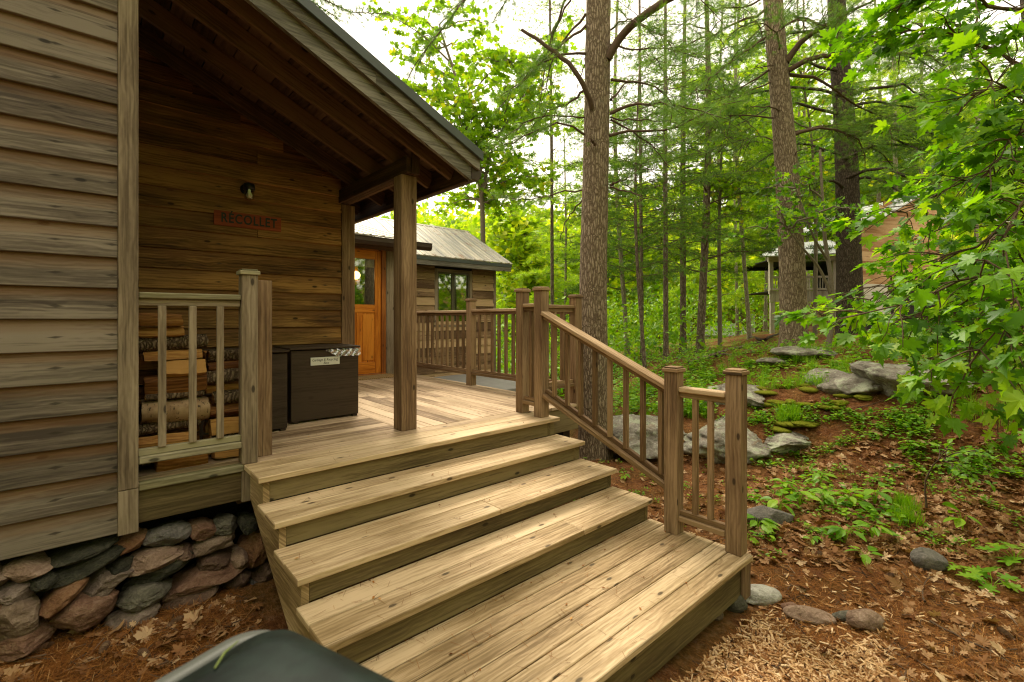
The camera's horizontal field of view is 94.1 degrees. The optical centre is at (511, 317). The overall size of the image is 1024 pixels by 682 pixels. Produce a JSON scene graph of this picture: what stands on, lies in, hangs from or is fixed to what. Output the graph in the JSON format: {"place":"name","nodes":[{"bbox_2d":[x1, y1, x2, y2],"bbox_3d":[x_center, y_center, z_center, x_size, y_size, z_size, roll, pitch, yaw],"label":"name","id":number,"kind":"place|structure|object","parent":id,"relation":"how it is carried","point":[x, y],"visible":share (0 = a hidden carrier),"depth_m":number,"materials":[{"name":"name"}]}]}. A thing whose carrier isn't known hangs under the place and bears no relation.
{"place":"outdoors","nodes":[
{"label":"outdoors","id":0,"kind":"place"},
{"bbox_2d":[0,266,1023,681],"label":"ground","id":1,"kind":"structure","parent":0,"point":[270,610],"depth_m":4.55,"materials":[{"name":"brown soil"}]},
{"bbox_2d":[0,501,272,661],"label":"stone foundation","id":2,"kind":"object","parent":1,"relation":"on","point":[148,566],"visible":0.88,"depth_m":2.82,"materials":[{"name":"stone"}]},
{"bbox_2d":[0,0,511,560],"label":"cabin","id":3,"kind":"object","parent":1,"relation":"on","point":[140,140],"visible":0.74,"depth_m":3.65,"materials":[{"name":"brown wood"}]},
{"bbox_2d":[214,209,280,231],"bbox_3d":[-2.586,-0.951,4.686,0.591,0.147,0.026,0,0,-42],"label":"wall sign","id":4,"kind":"object","parent":3,"relation":"attached to","point":[240,220],"visible":1,"depth_m":4.66,"materials":[{"name":"brown wood"}]},
{"bbox_2d":[355,249,380,373],"bbox_3d":[-2.649,-0.100,8.189,0.820,2.140,0.080,0,0,-42],"label":"door","id":5,"kind":"structure","parent":3,"relation":"in","point":[367,317],"depth_m":8.31,"materials":[{"name":"brown wood"}]},
{"bbox_2d":[434,268,471,326],"bbox_3d":[-1.283,-0.427,10.476,1.032,1.254,0.080,0,0,-42],"label":"window","id":6,"kind":"structure","parent":3,"relation":"in","point":[442,271],"depth_m":10.45,"materials":[{"name":"brown wood"}]},
{"bbox_2d":[155,630,393,681],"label":"plastic bin","id":7,"kind":"object","parent":1,"relation":"on","point":[272,656],"visible":1,"depth_m":0.81,"materials":[{"name":"grey plastic"}]},
{"bbox_2d":[311,0,397,31],"bbox_3d":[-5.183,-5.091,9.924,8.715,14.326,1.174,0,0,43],"label":"pine tree","id":8,"kind":"object","parent":1,"relation":"on","point":[347,10],"visible":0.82,"depth_m":7.57,"materials":[{"name":"green plant"}]},
{"bbox_2d":[138,373,577,529],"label":"porch deck","id":9,"kind":"structure","parent":1,"relation":"on","point":[210,483],"depth_m":4.23,"materials":[{"name":"brown wood"}]},
{"bbox_2d":[154,454,207,471],"bbox_3d":[-2.224,0.944,3.213,0.293,0.144,0.157,0,0,-42],"label":"firewood log","id":10,"kind":"object","parent":9,"relation":"on","point":[173,464],"visible":0.44,"depth_m":3.16,"materials":[{"name":"brown wood"}]},
{"bbox_2d":[139,432,188,447],"bbox_3d":[-2.271,0.820,3.110,0.322,0.140,0.148,0,0,-42],"label":"firewood log","id":11,"kind":"object","parent":10,"relation":"on","point":[171,438],"visible":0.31,"depth_m":3.08,"materials":[{"name":"brown wood"}]},
{"bbox_2d":[139,419,200,435],"bbox_3d":[-2.278,0.711,3.156,0.092,0.083,0.382,0,0,44],"label":"firewood log","id":12,"kind":"object","parent":11,"relation":"on","point":[148,428],"visible":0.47,"depth_m":3.09,"materials":[{"name":"brown wood"}]},
{"bbox_2d":[140,396,210,423],"bbox_3d":[-2.247,0.618,3.189,0.379,0.182,0.190,0,0,-42],"label":"firewood log","id":13,"kind":"object","parent":12,"relation":"on","point":[177,409],"visible":0.8,"depth_m":3.13,"materials":[{"name":"brown wood"}]},
{"bbox_2d":[144,390,204,400],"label":"firewood log","id":14,"kind":"object","parent":13,"relation":"on","point":[148,397],"visible":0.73,"depth_m":3.13,"materials":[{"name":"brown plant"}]},
{"bbox_2d":[143,373,206,394],"bbox_3d":[-2.243,0.436,3.180,0.344,0.135,0.142,0,0,-42],"label":"firewood log","id":15,"kind":"object","parent":14,"relation":"on","point":[173,384],"visible":0.67,"depth_m":3.13,"materials":[{"name":"brown wood"}]},
{"bbox_2d":[166,358,206,376],"bbox_3d":[-2.203,0.335,3.189,0.258,0.128,0.150,0,0,-42],"label":"firewood log","id":16,"kind":"object","parent":15,"relation":"on","point":[177,367],"visible":0.61,"depth_m":3.15,"materials":[{"name":"brown wood"}]},
{"bbox_2d":[142,349,202,361],"bbox_3d":[-2.241,0.247,3.161,0.077,0.074,0.335,0,0,44],"label":"firewood log","id":17,"kind":"object","parent":16,"relation":"on","point":[150,356],"visible":0.73,"depth_m":3.13,"materials":[{"name":"brown wood"}]},
{"bbox_2d":[139,334,208,351],"bbox_3d":[-2.270,0.166,3.164,0.427,0.109,0.115,0,0,-42],"label":"firewood log","id":18,"kind":"object","parent":17,"relation":"on","point":[172,343],"visible":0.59,"depth_m":3.14,"materials":[{"name":"brown wood"}]},
{"bbox_2d":[139,326,184,337],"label":"firewood log","id":19,"kind":"object","parent":18,"relation":"on","point":[152,332],"visible":0.69,"depth_m":3.09,"materials":[{"name":"brown wood"}]},
{"bbox_2d":[139,313,183,325],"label":"firewood log","id":20,"kind":"object","parent":19,"relation":"on","point":[148,319],"visible":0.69,"depth_m":3.05,"materials":[{"name":"brown wood"}]},
{"bbox_2d":[139,269,259,501],"bbox_3d":[-2.029,0.461,3.124,0.665,1.589,0.124,0,0,-42],"label":"porch end railing","id":21,"kind":"object","parent":9,"relation":"on","point":[244,441],"visible":0.83,"depth_m":3.16,"materials":[{"name":"brown wood"}]},
{"bbox_2d":[211,449,238,458],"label":"firewood log","id":22,"kind":"object","parent":9,"relation":"on","point":[225,454],"visible":0.29,"depth_m":3.36,"materials":[{"name":"brown wood"}]},
{"bbox_2d":[208,433,238,438],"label":"firewood log","id":23,"kind":"object","parent":22,"relation":"on","point":[211,436],"visible":0.14,"depth_m":3.36,"materials":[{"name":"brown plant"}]},
{"bbox_2d":[208,416,238,435],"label":"firewood log","id":24,"kind":"object","parent":23,"relation":"on","point":[231,424],"visible":0.51,"depth_m":3.36,"materials":[{"name":"brown wood"}]},
{"bbox_2d":[210,402,238,416],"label":"firewood log","id":25,"kind":"object","parent":24,"relation":"on","point":[231,408],"visible":0.36,"depth_m":3.38,"materials":[{"name":"brown wood"}]},
{"bbox_2d":[211,389,238,404],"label":"firewood log","id":26,"kind":"object","parent":25,"relation":"on","point":[231,396],"visible":0.49,"depth_m":3.36,"materials":[{"name":"brown wood"}]},
{"bbox_2d":[205,383,238,393],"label":"firewood log","id":27,"kind":"object","parent":26,"relation":"on","point":[211,388],"visible":0.38,"depth_m":3.40,"materials":[{"name":"brown wood"}]},
{"bbox_2d":[206,368,238,383],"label":"firewood log","id":28,"kind":"object","parent":27,"relation":"on","point":[231,374],"visible":0.5,"depth_m":3.35,"materials":[{"name":"brown wood"}]},
{"bbox_2d":[208,360,238,370],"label":"firewood log","id":29,"kind":"object","parent":28,"relation":"on","point":[228,364],"visible":0.59,"depth_m":3.38,"materials":[{"name":"brown wood"}]},
{"bbox_2d":[206,349,238,361],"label":"firewood log","id":30,"kind":"object","parent":29,"relation":"on","point":[231,354],"visible":0.61,"depth_m":3.37,"materials":[{"name":"brown wood"}]},
{"bbox_2d":[197,347,289,439],"bbox_3d":[-2.476,0.642,4.249,0.732,0.715,0.695,0,0,-42],"label":"storage chest","id":31,"kind":"object","parent":9,"relation":"on","point":[279,389],"visible":0.27,"depth_m":4.20,"materials":[{"name":"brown wood"}]},
{"bbox_2d":[258,280,271,456],"bbox_3d":[-1.804,0.365,3.459,0.110,1.270,0.040,0,0,-42],"label":"upright board","id":32,"kind":"object","parent":9,"relation":"on","point":[264,367],"visible":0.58,"depth_m":3.45,"materials":[{"name":"brown wood"}]},
{"bbox_2d":[273,343,359,423],"bbox_3d":[-1.978,0.641,4.845,0.687,0.717,0.525,0,0,-42],"label":"storage chest","id":33,"kind":"object","parent":9,"relation":"on","point":[322,380],"visible":1,"depth_m":4.64,"materials":[{"name":"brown wood"}]},
{"bbox_2d":[417,294,582,407],"bbox_3d":[-0.858,0.387,6.891,0.860,1.346,4.154,0,0,-42],"label":"deck railing","id":34,"kind":"object","parent":9,"relation":"on","point":[573,309],"visible":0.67,"depth_m":6.88,"materials":[{"name":"brown wood"}]},
{"bbox_2d":[361,0,585,243],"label":"oak tree","id":35,"kind":"object","parent":1,"relation":"on","point":[472,117],"visible":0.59,"depth_m":12.22,"materials":[{"name":"green plant"}]},
{"bbox_2d":[435,374,555,458],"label":"landing slab","id":36,"kind":"structure","parent":1,"relation":"on","point":[510,385],"depth_m":9.35,"materials":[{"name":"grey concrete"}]},
{"bbox_2d":[244,412,752,681],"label":"porch stairs","id":37,"kind":"structure","parent":1,"relation":"on","point":[681,616],"depth_m":2.96,"materials":[{"name":"brown wood"}]},
{"bbox_2d":[271,380,728,680],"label":"fallen needles","id":38,"kind":"object","parent":37,"relation":"on","point":[373,597],"visible":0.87,"depth_m":2.81,"materials":[{"name":"brown plant"}]},
{"bbox_2d":[514,286,749,556],"bbox_3d":[0.838,0.673,4.210,0.174,1.974,2.372,0,0,-42],"label":"stair railing","id":39,"kind":"object","parent":37,"relation":"on","point":[535,319],"visible":1,"depth_m":3.80,"materials":[{"name":"brown wood"}]},
{"bbox_2d":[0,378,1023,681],"bbox_3d":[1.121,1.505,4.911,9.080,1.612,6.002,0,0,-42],"label":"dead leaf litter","id":40,"kind":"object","parent":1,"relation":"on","point":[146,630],"visible":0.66,"depth_m":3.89,"materials":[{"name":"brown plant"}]},
{"bbox_2d":[0,398,1023,681],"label":"stick litter","id":41,"kind":"object","parent":1,"relation":"on","point":[166,662],"visible":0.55,"depth_m":2.88,"materials":[{"name":"brown wood"}]},
{"bbox_2d":[477,197,577,307],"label":"birch tree","id":42,"kind":"object","parent":1,"relation":"on","point":[507,241],"visible":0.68,"depth_m":23.14,"materials":[{"name":"green plant"}]},
{"bbox_2d":[496,237,579,319],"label":"pine tree","id":43,"kind":"object","parent":1,"relation":"on","point":[557,285],"visible":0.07,"depth_m":26.19,"materials":[{"name":"green plant"}]},
{"bbox_2d":[481,0,628,377],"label":"pine tree","id":44,"kind":"object","parent":1,"relation":"on","point":[551,154],"visible":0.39,"depth_m":14.88,"materials":[{"name":"green plant"}]},
{"bbox_2d":[512,117,627,316],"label":"pine tree","id":45,"kind":"object","parent":1,"relation":"on","point":[565,282],"visible":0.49,"depth_m":19.41,"materials":[{"name":"green plant"}]},
{"bbox_2d":[532,224,616,342],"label":"birch tree","id":46,"kind":"object","parent":1,"relation":"on","point":[570,231],"visible":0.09,"depth_m":33.47,"materials":[{"name":"green plant"}]},
{"bbox_2d":[402,0,757,460],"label":"pine tree","id":47,"kind":"object","parent":1,"relation":"on","point":[600,51],"visible":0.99,"depth_m":6.63,"materials":[{"name":"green plant"}]},
{"bbox_2d":[556,198,662,326],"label":"birch tree","id":48,"kind":"object","parent":1,"relation":"on","point":[630,256],"visible":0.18,"depth_m":37.03,"materials":[{"name":"green plant"}]},
{"bbox_2d":[555,0,679,356],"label":"pine tree","id":49,"kind":"object","parent":1,"relation":"on","point":[624,291],"visible":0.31,"depth_m":17.95,"materials":[{"name":"green plant"}]},
{"bbox_2d":[551,60,722,368],"bbox_3d":[3.062,-2.458,11.790,4.062,8.065,4.403,0,0,-42],"label":"pine tree","id":50,"kind":"object","parent":1,"relation":"on","point":[635,240],"visible":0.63,"depth_m":11.92,"materials":[{"name":"green plant"}]},
{"bbox_2d":[606,415,686,458],"bbox_3d":[2.072,1.727,7.045,1.589,0.487,1.491,0,0,-3],"label":"rock","id":51,"kind":"object","parent":1,"relation":"on","point":[651,439],"visible":0.24,"depth_m":6.55,"materials":[{"name":"stone"}]},
{"bbox_2d":[607,176,687,340],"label":"birch tree","id":52,"kind":"object","parent":1,"relation":"on","point":[646,273],"visible":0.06,"depth_m":41.38,"materials":[{"name":"green plant"}]},
{"bbox_2d":[570,0,726,360],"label":"pine tree","id":53,"kind":"object","parent":1,"relation":"on","point":[640,176],"visible":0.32,"depth_m":15.53,"materials":[{"name":"green plant"}]},
{"bbox_2d":[574,5,772,362],"bbox_3d":[3.871,-4.776,12.544,4.491,12.357,4.634,0,0,-26],"label":"pine tree","id":54,"kind":"object","parent":1,"relation":"on","point":[665,294],"visible":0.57,"depth_m":12.47,"materials":[{"name":"green plant"}]},
{"bbox_2d":[609,1,770,352],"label":"pine tree","id":55,"kind":"object","parent":1,"relation":"on","point":[683,295],"visible":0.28,"depth_m":15.93,"materials":[{"name":"green plant"}]},
{"bbox_2d":[647,160,745,340],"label":"birch tree","id":56,"kind":"object","parent":1,"relation":"on","point":[714,282],"visible":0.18,"depth_m":35.24,"materials":[{"name":"green plant"}]},
{"bbox_2d":[377,183,1023,338],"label":"distant woodland","id":57,"kind":"object","parent":1,"relation":"on","point":[467,221],"visible":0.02,"depth_m":45.27,"materials":[{"name":"green plant"}]},
{"bbox_2d":[638,0,777,355],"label":"pine tree","id":58,"kind":"object","parent":1,"relation":"on","point":[701,316],"visible":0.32,"depth_m":14.46,"materials":[{"name":"green plant"}]},
{"bbox_2d":[651,2,776,309],"bbox_3d":[8.724,-8.102,20.292,5.114,18.851,5.502,0,0,-13],"label":"pine tree","id":59,"kind":"object","parent":1,"relation":"on","point":[733,293],"visible":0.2,"depth_m":20.32,"materials":[{"name":"green plant"}]},
{"bbox_2d":[683,416,771,463],"bbox_3d":[2.974,1.643,6.845,1.310,0.544,1.930,0,0,27],"label":"rock","id":60,"kind":"object","parent":1,"relation":"on","point":[756,449],"visible":0.29,"depth_m":6.15,"materials":[{"name":"stone"}]},
{"bbox_2d":[702,383,764,406],"bbox_3d":[3.486,1.242,7.551,0.876,0.452,1.240,0,0,-42],"label":"rock","id":61,"kind":"object","parent":1,"relation":"on","point":[755,399],"visible":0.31,"depth_m":7.16,"materials":[{"name":"stone"}]},
{"bbox_2d":[658,35,809,345],"bbox_3d":[6.846,-3.586,15.101,3.940,9.183,4.435,0,0,0],"label":"maple tree","id":62,"kind":"object","parent":1,"relation":"on","point":[727,185],"visible":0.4,"depth_m":14.67,"materials":[{"name":"green plant"}]},
{"bbox_2d":[676,0,806,335],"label":"pine tree","id":63,"kind":"object","parent":1,"relation":"on","point":[752,274],"visible":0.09,"depth_m":25.22,"materials":[{"name":"green plant"}]},
{"bbox_2d":[706,153,778,331],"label":"birch tree","id":64,"kind":"object","parent":1,"relation":"on","point":[751,290],"visible":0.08,"depth_m":39.71,"materials":[{"name":"green plant"}]},
{"bbox_2d":[672,0,821,339],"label":"pine tree","id":65,"kind":"object","parent":1,"relation":"on","point":[763,151],"visible":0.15,"depth_m":17.06,"materials":[{"name":"green plant"}]},
{"bbox_2d":[496,338,1023,557],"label":"ground cover","id":66,"kind":"object","parent":1,"relation":"on","point":[898,421],"visible":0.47,"depth_m":5.92,"materials":[{"name":"green plant"}]},
{"bbox_2d":[496,270,1023,392],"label":"undergrowth","id":67,"kind":"object","parent":1,"relation":"on","point":[674,333],"visible":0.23,"depth_m":17.93,"materials":[{"name":"green plant"}]},
{"bbox_2d":[746,584,781,605],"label":"rock","id":68,"kind":"object","parent":1,"relation":"on","point":[763,595],"visible":0.72,"depth_m":3.35,"materials":[{"name":"stone"}]},
{"bbox_2d":[747,513,780,533],"bbox_3d":[2.250,1.874,4.329,0.347,0.155,0.346,0,0,-42],"label":"leafy plant","id":69,"kind":"object","parent":1,"relation":"on","point":[767,525],"visible":0.78,"depth_m":4.26,"materials":[{"name":"green plant"}]},
{"bbox_2d":[747,505,793,525],"bbox_3d":[2.396,1.851,4.470,0.472,0.183,0.270,0,0,-3],"label":"rock","id":70,"kind":"object","parent":1,"relation":"on","point":[761,512],"visible":0.72,"depth_m":4.39,"materials":[{"name":"grey stone"}]},
{"bbox_2d":[713,14,828,331],"bbox_3d":[14.064,-10.894,25.736,6.369,23.782,5.710,0,0,-42],"label":"pine tree","id":71,"kind":"object","parent":1,"relation":"on","point":[765,325],"visible":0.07,"depth_m":25.80,"materials":[{"name":"green plant"}]},
{"bbox_2d":[760,489,799,515],"bbox_3d":[2.615,1.818,4.641,0.327,0.227,0.324,0,0,9],"label":"leafy plant","id":72,"kind":"object","parent":1,"relation":"on","point":[772,503],"visible":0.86,"depth_m":4.62,"materials":[{"name":"green plant"}]},
{"bbox_2d":[764,431,811,454],"bbox_3d":[3.784,1.647,6.590,1.162,0.366,1.042,0,0,-12],"label":"rock","id":73,"kind":"object","parent":1,"relation":"on","point":[781,443],"visible":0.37,"depth_m":6.15,"materials":[{"name":"stone"}]},
{"bbox_2d":[747,240,835,333],"bbox_3d":[13.039,-1.370,22.233,4.162,4.677,3.328,0,0,6],"label":"screened porch cabin","id":74,"kind":"object","parent":1,"relation":"on","point":[771,262],"visible":0.27,"depth_m":21.16,"materials":[{"name":"black wood"}]},
{"bbox_2d":[769,346,837,356],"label":"rock","id":75,"kind":"object","parent":1,"relation":"on","point":[793,350],"visible":0.73,"depth_m":8.43,"materials":[{"name":"stone"}]},
{"bbox_2d":[739,350,872,432],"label":"moss cushions","id":76,"kind":"object","parent":1,"relation":"on","point":[798,423],"visible":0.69,"depth_m":6.50,"materials":[{"name":"green plant"}]},
{"bbox_2d":[723,0,896,263],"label":"pine tree","id":77,"kind":"object","parent":1,"relation":"on","point":[829,234],"visible":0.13,"depth_m":17.97,"materials":[{"name":"green plant"}]},
{"bbox_2d":[783,605,836,625],"bbox_3d":[1.956,1.958,3.141,0.303,0.087,0.134,0,0,25],"label":"rock","id":78,"kind":"object","parent":1,"relation":"on","point":[816,616],"visible":0.98,"depth_m":3.12,"materials":[{"name":"brown stone"}]},
{"bbox_2d":[724,137,897,348],"bbox_3d":[5.179,-1.373,8.440,2.605,4.110,2.158,0,0,2],"label":"maple tree","id":79,"kind":"object","parent":1,"relation":"on","point":[820,211],"visible":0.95,"depth_m":8.56,"materials":[{"name":"green plant"}]},
{"bbox_2d":[755,0,873,314],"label":"pine tree","id":80,"kind":"object","parent":1,"relation":"on","point":[816,115],"visible":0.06,"depth_m":26.89,"materials":[{"name":"green plant"}]},
{"bbox_2d":[614,339,1023,527],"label":"grass","id":81,"kind":"structure","parent":1,"relation":"on","point":[904,502],"depth_m":7.10,"materials":[{"name":"green plant"}]},
{"bbox_2d":[743,26,894,334],"bbox_3d":[9.331,-3.957,15.101,4.041,8.982,4.020,0,0,-42],"label":"maple tree","id":82,"kind":"object","parent":1,"relation":"on","point":[800,82],"visible":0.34,"depth_m":14.94,"materials":[{"name":"green plant"}]},
{"bbox_2d":[620,0,1023,346],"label":"pine tree","id":83,"kind":"object","parent":1,"relation":"on","point":[792,279],"visible":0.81,"depth_m":9.32,"materials":[{"name":"green plant"}]},
{"bbox_2d":[670,573,1004,681],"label":"wood chips","id":84,"kind":"object","parent":1,"relation":"on","point":[873,662],"visible":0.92,"depth_m":2.73,"materials":[{"name":"beige wood"}]},
{"bbox_2d":[804,368,882,394],"bbox_3d":[4.834,0.963,6.893,0.823,0.400,1.222,0,0,1],"label":"rock","id":85,"kind":"object","parent":1,"relation":"on","point":[848,383],"visible":0.5,"depth_m":6.53,"materials":[{"name":"stone"}]},
{"bbox_2d":[824,520,866,542],"bbox_3d":[2.802,1.829,4.028,0.306,0.165,0.274,0,0,35],"label":"leafy plant","id":86,"kind":"object","parent":1,"relation":"on","point":[840,532],"visible":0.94,"depth_m":4.00,"materials":[{"name":"green plant"}]},
{"bbox_2d":[705,0,987,334],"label":"pine tree","id":87,"kind":"object","parent":1,"relation":"on","point":[848,252],"visible":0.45,"depth_m":12.26,"materials":[{"name":"green plant"}]},
{"bbox_2d":[829,489,876,512],"bbox_3d":[3.233,1.743,4.531,0.375,0.205,0.310,0,0,32],"label":"leafy plant","id":88,"kind":"object","parent":1,"relation":"on","point":[853,500],"visible":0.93,"depth_m":4.50,"materials":[{"name":"green plant"}]},
{"bbox_2d":[846,608,884,631],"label":"rock","id":89,"kind":"object","parent":1,"relation":"on","point":[865,619],"visible":0.99,"depth_m":2.96,"materials":[{"name":"brown stone"}]},
{"bbox_2d":[848,482,895,504],"bbox_3d":[3.461,1.716,4.585,0.397,0.214,0.347,0,0,22],"label":"leafy plant","id":90,"kind":"object","parent":1,"relation":"on","point":[883,495],"visible":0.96,"depth_m":4.55,"materials":[{"name":"green plant"}]},
{"bbox_2d":[853,520,899,537],"bbox_3d":[3.076,1.805,4.020,0.296,0.171,0.312,0,0,-42],"label":"leafy plant","id":91,"kind":"object","parent":1,"relation":"on","point":[876,531],"visible":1,"depth_m":4.00,"materials":[{"name":"green plant"}]},
{"bbox_2d":[816,1,945,206],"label":"pine tree","id":92,"kind":"object","parent":1,"relation":"on","point":[863,186],"visible":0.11,"depth_m":25.72,"materials":[{"name":"green plant"}]},
{"bbox_2d":[834,71,954,205],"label":"birch tree","id":93,"kind":"object","parent":1,"relation":"on","point":[868,191],"visible":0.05,"depth_m":31.56,"materials":[{"name":"green plant"}]},
{"bbox_2d":[772,0,1023,458],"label":"maple tree","id":94,"kind":"object","parent":1,"relation":"on","point":[987,338],"visible":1,"depth_m":2.92,"materials":[{"name":"green plant"}]},
{"bbox_2d":[823,0,988,199],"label":"pine tree","id":95,"kind":"object","parent":1,"relation":"on","point":[892,74],"visible":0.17,"depth_m":17.71,"materials":[{"name":"green plant"}]},
{"bbox_2d":[804,194,1012,329],"bbox_3d":[15.605,-1.622,19.096,7.664,5.524,3.706,0,0,-16],"label":"cedar cabin","id":96,"kind":"object","parent":1,"relation":"on","point":[888,225],"visible":0.17,"depth_m":17.28,"materials":[{"name":"brown wood"}]},
{"bbox_2d":[848,361,976,398],"bbox_3d":[5.354,0.876,6.419,1.315,0.515,1.390,0,0,-42],"label":"rock","id":97,"kind":"object","parent":1,"relation":"on","point":[885,378],"visible":0.39,"depth_m":6.23,"materials":[{"name":"stone"}]},
{"bbox_2d":[910,547,948,571],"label":"rock","id":98,"kind":"object","parent":1,"relation":"on","point":[927,559],"visible":0.98,"depth_m":3.57,"materials":[{"name":"grey stone"}]},
{"bbox_2d":[859,6,1020,203],"bbox_3d":[18.703,-9.491,22.090,5.408,19.575,5.180,0,0,8],"label":"pine tree","id":99,"kind":"object","parent":1,"relation":"on","point":[912,171],"visible":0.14,"depth_m":21.93,"materials":[{"name":"green plant"}]},
{"bbox_2d":[881,66,1001,235],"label":"birch tree","id":100,"kind":"object","parent":1,"relation":"on","point":[960,119],"visible":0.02,"depth_m":28.34,"materials":[{"name":"green plant"}]},
{"bbox_2d":[942,502,981,530],"bbox_3d":[3.824,1.738,4.159,0.256,0.219,0.340,0,0,8],"label":"leafy plant","id":101,"kind":"object","parent":1,"relation":"on","point":[959,522],"visible":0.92,"depth_m":4.08,"materials":[{"name":"green plant"}]},
{"bbox_2d":[913,7,1022,303],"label":"pine tree","id":102,"kind":"object","parent":1,"relation":"on","point":[995,70],"visible":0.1,"depth_m":23.22,"materials":[{"name":"green plant"}]},
{"bbox_2d":[924,438,1023,509],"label":"young shrub","id":103,"kind":"object","parent":1,"relation":"on","point":[963,459],"visible":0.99,"depth_m":4.26,"materials":[{"name":"green plant"}]},
{"bbox_2d":[955,566,1023,595],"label":"oak seedling","id":104,"kind":"object","parent":1,"relation":"on","point":[1006,583],"visible":1,"depth_m":3.33,"materials":[{"name":"green plant"}]},
{"bbox_2d":[976,539,1023,565],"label":"oak seedling","id":105,"kind":"object","parent":1,"relation":"on","point":[1009,560],"visible":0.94,"depth_m":3.63,"materials":[{"name":"green plant"}]},
{"bbox_2d":[314,0,1023,228],"label":"sky","id":106,"kind":"structure","parent":0,"point":[374,39],"materials":[{"name":"white"}]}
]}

